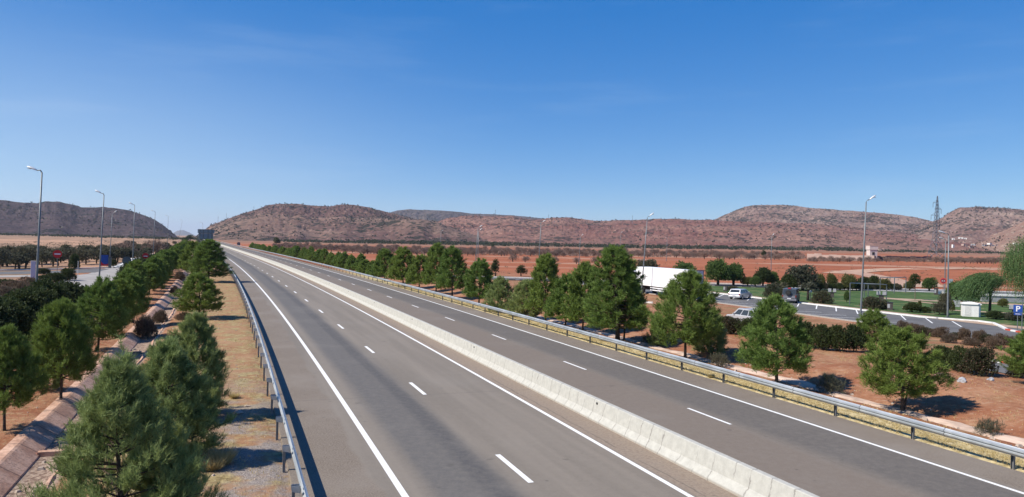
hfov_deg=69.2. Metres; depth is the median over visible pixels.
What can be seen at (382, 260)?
pine tree
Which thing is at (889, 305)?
litter bin
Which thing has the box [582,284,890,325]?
kerb
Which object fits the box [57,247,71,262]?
olive tree
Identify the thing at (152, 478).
pine tree
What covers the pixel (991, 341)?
shrub
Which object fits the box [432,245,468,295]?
pine tree
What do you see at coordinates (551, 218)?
hill scrub
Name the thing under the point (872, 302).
shrub
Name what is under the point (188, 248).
pine tree
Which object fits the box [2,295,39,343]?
hedge shrub
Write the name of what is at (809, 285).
palm tree
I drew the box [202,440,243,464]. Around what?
grass tussock
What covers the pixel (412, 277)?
pine tree
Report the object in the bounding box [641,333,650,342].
weed clump
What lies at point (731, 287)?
shrub
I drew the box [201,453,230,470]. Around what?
grass tussock
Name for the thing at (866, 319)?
pine tree
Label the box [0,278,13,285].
shrub
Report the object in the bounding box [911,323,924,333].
shrub
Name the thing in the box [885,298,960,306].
park path
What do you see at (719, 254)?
orchard tree
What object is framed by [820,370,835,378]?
grass tussock
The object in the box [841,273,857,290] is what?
garden tree
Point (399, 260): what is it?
pine tree
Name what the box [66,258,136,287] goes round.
access road
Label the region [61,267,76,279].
shrub
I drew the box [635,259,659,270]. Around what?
garden tree
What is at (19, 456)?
drainage channel
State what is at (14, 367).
pine tree
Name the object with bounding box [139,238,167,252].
bare tree
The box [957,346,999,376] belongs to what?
shrub
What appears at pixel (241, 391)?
dry grass
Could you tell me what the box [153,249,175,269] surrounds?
pine tree
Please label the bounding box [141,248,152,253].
olive tree
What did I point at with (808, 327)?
shrub
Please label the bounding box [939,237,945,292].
street lamp
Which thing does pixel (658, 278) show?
semi trailer
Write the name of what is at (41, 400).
dry grass
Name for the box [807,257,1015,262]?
dry brush
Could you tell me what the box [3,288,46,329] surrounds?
hedge shrub
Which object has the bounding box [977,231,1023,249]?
hill scrub
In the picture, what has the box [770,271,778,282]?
garden tree
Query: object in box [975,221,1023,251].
tan spur
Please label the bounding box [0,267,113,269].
kerb
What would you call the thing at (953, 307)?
garden shrub
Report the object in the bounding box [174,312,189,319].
dry bush
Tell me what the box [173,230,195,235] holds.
distant mountain
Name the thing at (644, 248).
street lamp
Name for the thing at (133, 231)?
street lamp
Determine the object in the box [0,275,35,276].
pavement
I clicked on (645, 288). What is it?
truck tractor
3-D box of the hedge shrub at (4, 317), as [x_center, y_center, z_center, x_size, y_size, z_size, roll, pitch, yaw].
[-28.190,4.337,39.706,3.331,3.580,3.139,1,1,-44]
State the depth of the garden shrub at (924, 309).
87.61 m
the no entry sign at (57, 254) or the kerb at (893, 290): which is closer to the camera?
the no entry sign at (57, 254)
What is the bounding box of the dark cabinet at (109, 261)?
[108,257,111,267]
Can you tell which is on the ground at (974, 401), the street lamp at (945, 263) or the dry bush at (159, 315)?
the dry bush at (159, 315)
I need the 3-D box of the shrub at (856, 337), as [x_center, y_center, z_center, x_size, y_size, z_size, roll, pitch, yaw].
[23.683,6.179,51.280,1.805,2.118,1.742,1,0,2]
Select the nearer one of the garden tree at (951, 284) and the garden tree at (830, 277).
the garden tree at (951, 284)
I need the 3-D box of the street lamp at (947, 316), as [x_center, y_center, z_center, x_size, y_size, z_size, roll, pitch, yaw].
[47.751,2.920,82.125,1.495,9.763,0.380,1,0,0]
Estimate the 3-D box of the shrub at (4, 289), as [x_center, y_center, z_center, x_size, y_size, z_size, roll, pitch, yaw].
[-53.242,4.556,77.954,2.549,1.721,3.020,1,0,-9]
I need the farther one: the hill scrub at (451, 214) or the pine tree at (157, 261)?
the hill scrub at (451, 214)
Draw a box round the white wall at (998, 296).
[980,294,1023,302]
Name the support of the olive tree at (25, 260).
on the ground at (974, 401)
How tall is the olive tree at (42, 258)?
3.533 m
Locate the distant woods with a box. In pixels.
[0,232,1023,253]
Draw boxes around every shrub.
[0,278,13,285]
[0,280,31,288]
[0,285,15,296]
[0,296,29,339]
[0,297,21,332]
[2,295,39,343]
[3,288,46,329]
[5,286,58,325]
[15,276,38,284]
[24,277,69,298]
[27,285,59,328]
[38,268,50,273]
[38,275,54,282]
[46,272,65,281]
[57,280,85,303]
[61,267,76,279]
[63,286,75,303]
[68,253,80,268]
[74,283,92,305]
[111,259,116,265]
[115,262,128,274]
[722,316,742,333]
[728,285,737,290]
[734,317,753,334]
[740,276,751,285]
[749,276,761,286]
[762,283,780,296]
[778,286,789,297]
[801,321,818,346]
[809,290,834,303]
[811,323,835,349]
[827,324,850,350]
[835,282,843,289]
[843,323,866,350]
[844,290,848,302]
[859,296,884,309]
[881,300,888,308]
[895,284,902,289]
[896,319,908,327]
[902,302,921,311]
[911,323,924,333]
[915,326,930,334]
[918,306,932,312]
[925,328,934,336]
[928,345,952,364]
[931,303,946,314]
[932,325,949,337]
[940,333,957,342]
[946,345,972,371]
[949,300,955,310]
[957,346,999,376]
[958,328,970,338]
[959,336,983,345]
[971,329,987,341]
[979,333,993,342]
[983,336,1005,348]
[984,310,1006,318]
[993,333,1008,345]
[997,298,1008,306]
[1003,336,1015,345]
[1004,312,1023,319]
[1005,365,1023,377]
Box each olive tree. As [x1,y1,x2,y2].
[0,245,18,265]
[0,248,12,265]
[3,253,23,268]
[11,245,36,267]
[11,251,31,268]
[17,245,36,264]
[35,251,52,266]
[45,250,66,265]
[51,248,69,265]
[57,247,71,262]
[66,247,75,259]
[71,249,90,260]
[75,243,92,257]
[78,247,94,263]
[89,248,106,263]
[98,247,113,258]
[99,250,116,256]
[108,246,125,259]
[111,249,124,261]
[121,246,136,256]
[133,251,142,257]
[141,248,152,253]
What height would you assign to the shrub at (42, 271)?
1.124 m
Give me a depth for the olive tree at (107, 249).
174.25 m
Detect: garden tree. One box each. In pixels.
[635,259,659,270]
[673,260,696,269]
[704,257,731,284]
[725,262,744,284]
[753,266,773,285]
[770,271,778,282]
[779,273,797,287]
[784,264,821,290]
[815,272,825,289]
[826,272,837,289]
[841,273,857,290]
[857,277,871,282]
[869,275,878,283]
[878,278,891,289]
[903,280,914,289]
[921,277,937,290]
[937,292,951,313]
[945,280,964,298]
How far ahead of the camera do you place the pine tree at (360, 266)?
152.35 m
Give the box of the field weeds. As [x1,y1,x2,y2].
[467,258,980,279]
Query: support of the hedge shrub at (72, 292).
on the ground at (974, 401)
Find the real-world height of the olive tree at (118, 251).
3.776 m
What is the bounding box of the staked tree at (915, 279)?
[909,273,920,291]
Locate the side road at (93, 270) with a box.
[0,268,107,273]
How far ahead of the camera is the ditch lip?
43.66 m
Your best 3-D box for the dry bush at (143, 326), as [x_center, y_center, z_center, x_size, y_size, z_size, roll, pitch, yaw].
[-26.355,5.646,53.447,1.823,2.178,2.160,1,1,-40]
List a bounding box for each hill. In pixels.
[0,200,176,237]
[196,204,490,243]
[439,215,994,252]
[716,205,930,232]
[912,207,1023,243]
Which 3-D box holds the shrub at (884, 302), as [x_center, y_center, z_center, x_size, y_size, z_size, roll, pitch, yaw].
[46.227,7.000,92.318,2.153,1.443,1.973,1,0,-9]
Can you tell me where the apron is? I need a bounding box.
[76,269,118,278]
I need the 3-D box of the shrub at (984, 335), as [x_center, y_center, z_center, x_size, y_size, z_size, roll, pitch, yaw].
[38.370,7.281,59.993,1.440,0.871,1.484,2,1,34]
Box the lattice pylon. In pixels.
[927,196,943,256]
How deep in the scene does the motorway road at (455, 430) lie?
29.92 m
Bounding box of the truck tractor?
[635,271,656,292]
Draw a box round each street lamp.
[27,166,42,280]
[95,190,103,276]
[110,211,115,253]
[129,202,134,259]
[641,213,653,292]
[859,195,875,317]
[939,231,949,317]
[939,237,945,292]
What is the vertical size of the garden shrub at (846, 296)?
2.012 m
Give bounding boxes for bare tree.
[112,241,138,254]
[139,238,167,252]
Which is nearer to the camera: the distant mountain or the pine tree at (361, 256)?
the pine tree at (361, 256)
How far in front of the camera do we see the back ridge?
4125.29 m
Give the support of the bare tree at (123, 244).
on the ground at (974, 401)
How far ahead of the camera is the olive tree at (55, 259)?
151.35 m
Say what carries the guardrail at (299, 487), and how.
on the ground at (974, 401)
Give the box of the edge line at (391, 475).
[225,256,408,496]
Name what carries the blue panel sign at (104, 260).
on the ground at (974, 401)
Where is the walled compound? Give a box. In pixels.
[807,245,931,260]
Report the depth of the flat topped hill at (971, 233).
2058.42 m
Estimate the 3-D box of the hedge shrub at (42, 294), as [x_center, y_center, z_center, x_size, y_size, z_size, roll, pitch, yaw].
[-31.888,4.195,48.878,3.335,3.586,3.546,1,0,5]
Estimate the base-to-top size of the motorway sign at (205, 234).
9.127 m
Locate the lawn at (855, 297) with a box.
[708,286,1023,325]
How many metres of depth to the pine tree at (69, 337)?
30.75 m
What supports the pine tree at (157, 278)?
on the ground at (974, 401)
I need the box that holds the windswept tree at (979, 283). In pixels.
[949,266,1007,311]
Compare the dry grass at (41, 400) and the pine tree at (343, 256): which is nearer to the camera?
the dry grass at (41, 400)
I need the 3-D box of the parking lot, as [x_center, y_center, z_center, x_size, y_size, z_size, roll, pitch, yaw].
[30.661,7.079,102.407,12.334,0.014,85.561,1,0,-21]
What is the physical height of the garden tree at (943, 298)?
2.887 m
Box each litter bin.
[723,285,727,291]
[828,288,835,297]
[877,291,886,299]
[887,302,892,309]
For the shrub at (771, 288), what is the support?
on the lawn at (855, 297)
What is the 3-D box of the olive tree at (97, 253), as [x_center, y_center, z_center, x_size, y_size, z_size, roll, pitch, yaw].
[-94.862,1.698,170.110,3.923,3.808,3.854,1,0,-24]
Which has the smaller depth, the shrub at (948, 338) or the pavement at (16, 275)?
the shrub at (948, 338)
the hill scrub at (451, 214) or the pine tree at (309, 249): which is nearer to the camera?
the pine tree at (309, 249)
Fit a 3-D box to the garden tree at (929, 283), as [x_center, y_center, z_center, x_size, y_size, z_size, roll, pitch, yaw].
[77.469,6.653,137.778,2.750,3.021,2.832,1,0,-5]
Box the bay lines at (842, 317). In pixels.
[648,291,961,326]
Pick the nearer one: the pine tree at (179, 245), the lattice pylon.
the pine tree at (179, 245)
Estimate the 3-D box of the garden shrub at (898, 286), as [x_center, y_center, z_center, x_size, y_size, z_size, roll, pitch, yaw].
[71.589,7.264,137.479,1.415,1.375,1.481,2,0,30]
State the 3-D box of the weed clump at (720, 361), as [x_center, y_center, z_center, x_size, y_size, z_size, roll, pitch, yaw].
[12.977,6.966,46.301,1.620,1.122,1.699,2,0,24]
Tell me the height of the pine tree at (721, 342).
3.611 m
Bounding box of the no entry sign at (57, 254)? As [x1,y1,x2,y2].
[53,250,61,267]
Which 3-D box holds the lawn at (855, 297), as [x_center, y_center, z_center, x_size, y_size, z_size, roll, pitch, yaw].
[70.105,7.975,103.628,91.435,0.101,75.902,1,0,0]
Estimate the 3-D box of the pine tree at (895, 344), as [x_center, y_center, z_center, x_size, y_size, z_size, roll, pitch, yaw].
[18.121,5.655,34.636,4.461,4.386,4.199,1,0,-23]
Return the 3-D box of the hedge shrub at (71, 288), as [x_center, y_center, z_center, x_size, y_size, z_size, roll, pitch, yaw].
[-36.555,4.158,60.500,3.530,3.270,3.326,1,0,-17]
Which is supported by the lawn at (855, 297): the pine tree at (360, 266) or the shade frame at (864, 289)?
the shade frame at (864, 289)
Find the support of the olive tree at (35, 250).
on the ground at (974, 401)
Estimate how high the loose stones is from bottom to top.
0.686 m
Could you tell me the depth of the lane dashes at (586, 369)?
32.62 m
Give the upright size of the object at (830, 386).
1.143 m
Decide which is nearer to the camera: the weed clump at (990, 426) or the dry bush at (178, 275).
the weed clump at (990, 426)
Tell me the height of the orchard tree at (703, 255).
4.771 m
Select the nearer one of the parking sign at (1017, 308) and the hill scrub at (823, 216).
the parking sign at (1017, 308)
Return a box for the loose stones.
[7,310,1022,496]
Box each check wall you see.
[37,449,63,456]
[128,351,141,353]
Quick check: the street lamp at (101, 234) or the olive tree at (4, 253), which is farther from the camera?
the olive tree at (4, 253)
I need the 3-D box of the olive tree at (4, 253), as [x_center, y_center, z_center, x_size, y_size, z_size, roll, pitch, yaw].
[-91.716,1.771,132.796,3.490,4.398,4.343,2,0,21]
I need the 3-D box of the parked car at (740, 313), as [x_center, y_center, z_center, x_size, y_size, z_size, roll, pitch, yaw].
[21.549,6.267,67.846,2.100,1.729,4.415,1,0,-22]
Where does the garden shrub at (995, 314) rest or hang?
on the lawn at (855, 297)
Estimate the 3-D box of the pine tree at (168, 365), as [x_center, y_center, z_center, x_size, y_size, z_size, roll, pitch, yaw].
[-10.720,4.777,23.055,4.025,4.317,3.226,1,0,-7]
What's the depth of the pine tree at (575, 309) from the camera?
61.34 m
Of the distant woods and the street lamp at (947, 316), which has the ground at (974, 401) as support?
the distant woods
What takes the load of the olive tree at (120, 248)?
on the ground at (974, 401)
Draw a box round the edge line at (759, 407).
[224,243,1023,493]
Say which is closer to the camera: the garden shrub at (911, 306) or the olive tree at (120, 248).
the garden shrub at (911, 306)
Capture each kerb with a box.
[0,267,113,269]
[453,275,1021,292]
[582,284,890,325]
[712,292,991,322]
[757,286,1020,294]
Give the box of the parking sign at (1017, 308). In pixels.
[1013,305,1022,329]
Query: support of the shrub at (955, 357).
on the ground at (974, 401)
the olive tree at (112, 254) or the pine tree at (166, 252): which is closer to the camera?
the pine tree at (166, 252)
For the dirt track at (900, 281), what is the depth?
206.02 m
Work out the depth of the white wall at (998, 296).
111.39 m
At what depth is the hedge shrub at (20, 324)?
42.44 m
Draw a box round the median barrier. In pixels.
[220,244,818,496]
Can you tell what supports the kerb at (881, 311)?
on the ground at (974, 401)
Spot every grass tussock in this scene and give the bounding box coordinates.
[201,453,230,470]
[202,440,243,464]
[228,392,239,398]
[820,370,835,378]
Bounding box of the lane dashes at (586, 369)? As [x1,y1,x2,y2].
[296,265,729,423]
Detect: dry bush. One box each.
[133,313,157,339]
[153,309,167,322]
[169,286,178,293]
[174,270,185,280]
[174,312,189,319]
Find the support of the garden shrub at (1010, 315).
on the lawn at (855, 297)
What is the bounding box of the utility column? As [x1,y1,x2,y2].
[31,261,35,277]
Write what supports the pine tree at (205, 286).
on the ground at (974, 401)
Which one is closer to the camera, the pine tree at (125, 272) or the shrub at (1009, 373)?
the shrub at (1009, 373)
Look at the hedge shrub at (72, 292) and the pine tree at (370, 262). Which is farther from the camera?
the pine tree at (370, 262)
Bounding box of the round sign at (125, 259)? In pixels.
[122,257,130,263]
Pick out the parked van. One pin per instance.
(790, 294)
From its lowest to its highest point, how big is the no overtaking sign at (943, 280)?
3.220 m
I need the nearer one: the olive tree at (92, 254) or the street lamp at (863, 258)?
the street lamp at (863, 258)
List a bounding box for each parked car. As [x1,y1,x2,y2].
[726,307,754,320]
[728,288,751,298]
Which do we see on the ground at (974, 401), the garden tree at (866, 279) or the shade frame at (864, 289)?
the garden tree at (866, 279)
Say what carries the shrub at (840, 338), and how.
on the ground at (974, 401)
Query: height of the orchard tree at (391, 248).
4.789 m
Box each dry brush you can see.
[1,239,207,256]
[279,244,371,252]
[355,246,806,258]
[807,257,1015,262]
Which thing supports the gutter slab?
on the ground at (974, 401)
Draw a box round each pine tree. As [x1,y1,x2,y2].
[0,322,50,430]
[16,333,233,496]
[29,297,103,398]
[75,274,132,350]
[91,277,144,324]
[108,335,236,465]
[112,267,146,296]
[121,272,151,322]
[123,259,154,290]
[127,419,209,496]
[141,256,171,290]
[141,262,166,291]
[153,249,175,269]
[154,254,172,274]
[158,253,172,272]
[159,257,173,278]
[159,310,232,417]
[167,249,178,269]
[167,271,225,313]
[176,240,206,270]
[176,242,182,252]
[186,238,235,278]
[291,245,300,257]
[301,249,307,259]
[304,246,314,258]
[307,252,314,260]
[311,248,324,262]
[318,248,328,263]
[324,254,334,265]
[331,251,341,265]
[336,251,348,268]
[345,255,356,270]
[351,252,368,269]
[355,259,369,273]
[365,248,400,278]
[365,260,374,274]
[383,246,417,285]
[404,253,431,287]
[419,242,454,291]
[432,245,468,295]
[461,257,494,302]
[480,275,515,312]
[502,278,543,316]
[522,250,559,320]
[543,272,585,325]
[559,260,602,330]
[581,243,652,339]
[601,270,649,339]
[646,268,725,357]
[646,311,667,346]
[691,308,729,354]
[732,292,814,382]
[854,307,893,345]
[855,324,956,410]
[990,329,1023,376]
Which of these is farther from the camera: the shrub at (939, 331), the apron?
the apron
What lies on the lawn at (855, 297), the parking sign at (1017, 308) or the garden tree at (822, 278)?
the garden tree at (822, 278)
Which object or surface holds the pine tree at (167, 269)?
on the ground at (974, 401)
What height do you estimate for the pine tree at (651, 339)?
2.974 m
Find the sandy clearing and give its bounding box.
[902,282,942,286]
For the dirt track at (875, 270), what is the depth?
268.06 m
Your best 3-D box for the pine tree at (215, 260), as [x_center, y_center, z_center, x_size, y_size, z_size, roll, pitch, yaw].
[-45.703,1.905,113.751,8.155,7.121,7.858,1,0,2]
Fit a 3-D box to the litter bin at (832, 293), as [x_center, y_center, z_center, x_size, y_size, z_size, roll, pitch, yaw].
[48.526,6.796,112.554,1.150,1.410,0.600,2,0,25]
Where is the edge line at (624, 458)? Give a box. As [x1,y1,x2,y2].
[216,244,693,496]
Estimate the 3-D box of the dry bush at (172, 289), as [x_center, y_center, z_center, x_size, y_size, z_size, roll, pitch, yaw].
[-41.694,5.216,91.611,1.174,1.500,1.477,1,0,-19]
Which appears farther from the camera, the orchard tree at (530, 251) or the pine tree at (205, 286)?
the orchard tree at (530, 251)
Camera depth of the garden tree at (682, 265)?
126.25 m
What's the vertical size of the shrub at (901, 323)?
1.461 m
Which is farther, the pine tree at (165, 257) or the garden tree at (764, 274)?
the garden tree at (764, 274)
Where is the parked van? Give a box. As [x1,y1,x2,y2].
[782,288,799,302]
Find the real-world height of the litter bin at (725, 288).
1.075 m
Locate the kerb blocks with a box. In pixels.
[484,278,764,287]
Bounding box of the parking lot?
[583,282,1022,336]
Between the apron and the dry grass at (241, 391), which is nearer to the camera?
the dry grass at (241, 391)
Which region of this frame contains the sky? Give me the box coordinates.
[0,0,1023,235]
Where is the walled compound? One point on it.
(871, 251)
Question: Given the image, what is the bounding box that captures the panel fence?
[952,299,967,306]
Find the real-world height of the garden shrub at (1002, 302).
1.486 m
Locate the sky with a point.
(194, 112)
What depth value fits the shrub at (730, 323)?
59.44 m
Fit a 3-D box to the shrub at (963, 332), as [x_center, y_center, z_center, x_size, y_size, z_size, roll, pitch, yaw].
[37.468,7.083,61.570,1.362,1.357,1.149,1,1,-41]
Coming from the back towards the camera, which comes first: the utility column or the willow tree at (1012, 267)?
the utility column
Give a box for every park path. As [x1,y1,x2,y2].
[884,298,1023,304]
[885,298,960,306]
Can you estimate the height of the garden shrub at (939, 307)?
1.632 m
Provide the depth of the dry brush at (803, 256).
440.67 m
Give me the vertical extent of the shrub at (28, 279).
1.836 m
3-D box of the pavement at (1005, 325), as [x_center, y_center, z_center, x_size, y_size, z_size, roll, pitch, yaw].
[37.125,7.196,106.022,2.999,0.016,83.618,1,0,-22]
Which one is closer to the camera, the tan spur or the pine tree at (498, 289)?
the pine tree at (498, 289)
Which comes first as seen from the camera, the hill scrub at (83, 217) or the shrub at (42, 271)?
the shrub at (42, 271)
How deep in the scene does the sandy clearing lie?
158.82 m
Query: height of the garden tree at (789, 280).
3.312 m
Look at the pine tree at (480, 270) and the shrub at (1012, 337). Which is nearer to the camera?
the shrub at (1012, 337)
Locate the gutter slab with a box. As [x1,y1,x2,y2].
[515,311,1023,445]
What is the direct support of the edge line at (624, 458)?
on the motorway road at (455, 430)
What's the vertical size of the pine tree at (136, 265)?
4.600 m
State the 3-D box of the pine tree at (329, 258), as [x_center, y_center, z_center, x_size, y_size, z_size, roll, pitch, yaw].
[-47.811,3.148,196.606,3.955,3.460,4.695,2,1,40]
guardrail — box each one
[224,242,1023,469]
[224,261,308,496]
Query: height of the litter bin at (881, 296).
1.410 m
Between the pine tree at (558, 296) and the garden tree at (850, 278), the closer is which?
the pine tree at (558, 296)
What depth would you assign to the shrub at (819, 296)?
99.19 m
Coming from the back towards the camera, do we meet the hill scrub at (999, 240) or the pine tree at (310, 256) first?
the hill scrub at (999, 240)
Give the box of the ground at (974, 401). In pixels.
[0,235,1023,496]
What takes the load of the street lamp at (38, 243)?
on the ground at (974, 401)
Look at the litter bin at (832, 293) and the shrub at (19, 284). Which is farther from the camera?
the litter bin at (832, 293)
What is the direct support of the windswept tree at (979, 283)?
on the lawn at (855, 297)
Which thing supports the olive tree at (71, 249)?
on the ground at (974, 401)
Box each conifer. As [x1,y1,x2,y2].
[273,237,281,242]
[490,258,498,275]
[516,264,527,275]
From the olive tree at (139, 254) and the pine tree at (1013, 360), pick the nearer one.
the pine tree at (1013, 360)
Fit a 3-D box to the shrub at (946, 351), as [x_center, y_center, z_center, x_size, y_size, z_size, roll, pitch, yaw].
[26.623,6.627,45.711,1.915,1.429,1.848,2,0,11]
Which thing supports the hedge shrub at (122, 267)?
on the ground at (974, 401)
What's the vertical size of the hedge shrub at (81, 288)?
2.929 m
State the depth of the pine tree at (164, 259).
114.14 m
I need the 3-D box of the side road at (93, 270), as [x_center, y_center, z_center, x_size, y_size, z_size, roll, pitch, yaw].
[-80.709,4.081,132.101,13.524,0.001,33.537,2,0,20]
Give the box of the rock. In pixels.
[957,377,966,382]
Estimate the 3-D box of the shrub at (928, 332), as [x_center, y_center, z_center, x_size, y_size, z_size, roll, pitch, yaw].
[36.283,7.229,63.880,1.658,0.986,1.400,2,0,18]
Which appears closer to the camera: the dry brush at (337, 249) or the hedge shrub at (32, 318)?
the hedge shrub at (32, 318)
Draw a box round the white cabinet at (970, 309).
[960,302,981,316]
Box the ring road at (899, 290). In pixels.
[477,277,1021,294]
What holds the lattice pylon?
on the ground at (974, 401)
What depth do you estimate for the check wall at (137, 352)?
46.22 m
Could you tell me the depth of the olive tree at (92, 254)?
165.17 m
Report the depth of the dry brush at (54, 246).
393.18 m
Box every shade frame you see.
[849,283,886,304]
[880,277,905,293]
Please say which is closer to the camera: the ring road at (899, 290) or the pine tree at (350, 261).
the ring road at (899, 290)
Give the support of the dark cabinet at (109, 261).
on the access road at (85, 281)
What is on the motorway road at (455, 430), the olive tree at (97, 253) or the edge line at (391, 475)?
the edge line at (391, 475)
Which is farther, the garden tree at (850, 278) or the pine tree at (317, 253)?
the pine tree at (317, 253)
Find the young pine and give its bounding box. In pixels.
[30,362,64,389]
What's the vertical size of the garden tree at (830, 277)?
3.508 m
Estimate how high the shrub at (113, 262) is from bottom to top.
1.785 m
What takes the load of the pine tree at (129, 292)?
on the ground at (974, 401)
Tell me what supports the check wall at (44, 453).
on the ground at (974, 401)
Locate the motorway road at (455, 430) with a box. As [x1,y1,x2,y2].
[216,241,1023,496]
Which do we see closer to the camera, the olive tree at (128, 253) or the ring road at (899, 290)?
the ring road at (899, 290)
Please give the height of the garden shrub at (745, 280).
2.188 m
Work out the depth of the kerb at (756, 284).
146.31 m
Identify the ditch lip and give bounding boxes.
[45,308,174,487]
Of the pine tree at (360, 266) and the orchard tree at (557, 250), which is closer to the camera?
the pine tree at (360, 266)
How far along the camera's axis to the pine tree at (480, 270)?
84.05 m
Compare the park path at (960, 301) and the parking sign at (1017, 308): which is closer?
the parking sign at (1017, 308)
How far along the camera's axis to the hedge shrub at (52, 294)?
51.54 m
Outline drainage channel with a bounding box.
[0,268,188,496]
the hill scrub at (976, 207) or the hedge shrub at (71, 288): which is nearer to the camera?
the hedge shrub at (71, 288)
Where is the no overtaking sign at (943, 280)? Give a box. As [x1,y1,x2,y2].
[940,278,946,285]
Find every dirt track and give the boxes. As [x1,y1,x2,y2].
[823,268,998,273]
[828,270,917,284]
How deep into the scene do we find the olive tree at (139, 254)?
193.43 m
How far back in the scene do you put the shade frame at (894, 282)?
129.19 m
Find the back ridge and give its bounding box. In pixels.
[391,209,544,220]
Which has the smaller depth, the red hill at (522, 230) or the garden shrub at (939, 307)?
the garden shrub at (939, 307)
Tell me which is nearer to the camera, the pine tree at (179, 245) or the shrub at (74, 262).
the shrub at (74, 262)
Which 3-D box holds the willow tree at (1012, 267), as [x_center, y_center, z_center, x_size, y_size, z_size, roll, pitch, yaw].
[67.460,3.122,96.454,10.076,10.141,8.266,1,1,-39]
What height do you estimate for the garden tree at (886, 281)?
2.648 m
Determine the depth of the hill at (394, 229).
1587.30 m
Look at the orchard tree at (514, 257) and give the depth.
269.16 m
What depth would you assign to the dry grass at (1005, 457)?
35.45 m
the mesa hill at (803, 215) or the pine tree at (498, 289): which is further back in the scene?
the mesa hill at (803, 215)
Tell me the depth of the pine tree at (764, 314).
38.66 m
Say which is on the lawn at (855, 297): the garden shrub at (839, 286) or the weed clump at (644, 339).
the garden shrub at (839, 286)
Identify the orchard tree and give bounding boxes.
[387,246,394,252]
[508,253,517,261]
[527,248,534,255]
[553,249,562,255]
[682,252,690,258]
[699,252,707,258]
[716,252,722,258]
[931,256,940,262]
[989,256,998,263]
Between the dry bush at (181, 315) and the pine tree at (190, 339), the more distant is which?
the dry bush at (181, 315)
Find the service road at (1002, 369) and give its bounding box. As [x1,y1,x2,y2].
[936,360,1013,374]
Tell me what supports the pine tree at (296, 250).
on the ground at (974, 401)
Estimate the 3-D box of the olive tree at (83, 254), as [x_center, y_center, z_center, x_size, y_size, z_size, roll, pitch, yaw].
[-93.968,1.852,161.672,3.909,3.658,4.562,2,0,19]
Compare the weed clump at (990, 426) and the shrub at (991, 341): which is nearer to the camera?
the weed clump at (990, 426)
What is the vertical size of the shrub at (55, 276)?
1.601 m
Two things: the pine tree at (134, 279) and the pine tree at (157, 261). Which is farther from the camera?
the pine tree at (157, 261)
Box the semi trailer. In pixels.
[636,267,703,294]
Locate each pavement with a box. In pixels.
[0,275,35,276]
[708,291,1023,328]
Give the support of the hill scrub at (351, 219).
on the hill at (394, 229)
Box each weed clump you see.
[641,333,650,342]
[706,351,731,366]
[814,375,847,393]
[972,417,1007,436]
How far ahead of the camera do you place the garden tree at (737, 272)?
140.52 m
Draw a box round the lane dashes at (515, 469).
[230,253,532,482]
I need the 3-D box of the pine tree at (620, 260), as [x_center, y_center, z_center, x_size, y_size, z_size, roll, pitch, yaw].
[7.818,3.398,56.242,5.835,7.755,6.707,1,0,-5]
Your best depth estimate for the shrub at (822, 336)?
51.17 m
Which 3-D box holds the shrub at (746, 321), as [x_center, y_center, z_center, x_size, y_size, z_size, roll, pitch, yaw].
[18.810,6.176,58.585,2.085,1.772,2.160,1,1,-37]
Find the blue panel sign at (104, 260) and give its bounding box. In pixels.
[101,255,108,266]
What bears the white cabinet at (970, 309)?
on the lawn at (855, 297)
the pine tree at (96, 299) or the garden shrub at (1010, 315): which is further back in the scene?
the garden shrub at (1010, 315)
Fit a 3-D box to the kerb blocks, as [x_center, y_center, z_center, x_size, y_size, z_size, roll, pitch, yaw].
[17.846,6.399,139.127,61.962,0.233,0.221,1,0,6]
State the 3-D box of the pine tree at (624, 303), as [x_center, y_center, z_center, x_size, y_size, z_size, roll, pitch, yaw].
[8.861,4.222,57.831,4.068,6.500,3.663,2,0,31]
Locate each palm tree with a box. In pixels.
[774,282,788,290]
[797,282,818,299]
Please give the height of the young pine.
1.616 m
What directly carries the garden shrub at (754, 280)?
on the lawn at (855, 297)
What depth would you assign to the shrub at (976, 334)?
60.40 m
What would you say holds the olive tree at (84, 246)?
on the ground at (974, 401)
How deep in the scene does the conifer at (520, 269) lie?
159.55 m
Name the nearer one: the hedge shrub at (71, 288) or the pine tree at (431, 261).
the hedge shrub at (71, 288)
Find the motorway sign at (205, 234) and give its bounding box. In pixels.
[198,229,214,241]
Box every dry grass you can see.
[2,316,135,432]
[97,287,286,496]
[386,283,1023,469]
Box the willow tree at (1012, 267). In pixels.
[990,235,1023,304]
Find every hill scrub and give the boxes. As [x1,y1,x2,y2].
[1,201,178,236]
[193,202,486,243]
[389,209,530,221]
[438,215,1000,250]
[715,204,931,232]
[912,205,1023,241]
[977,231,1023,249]
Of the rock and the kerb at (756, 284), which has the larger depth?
the kerb at (756, 284)

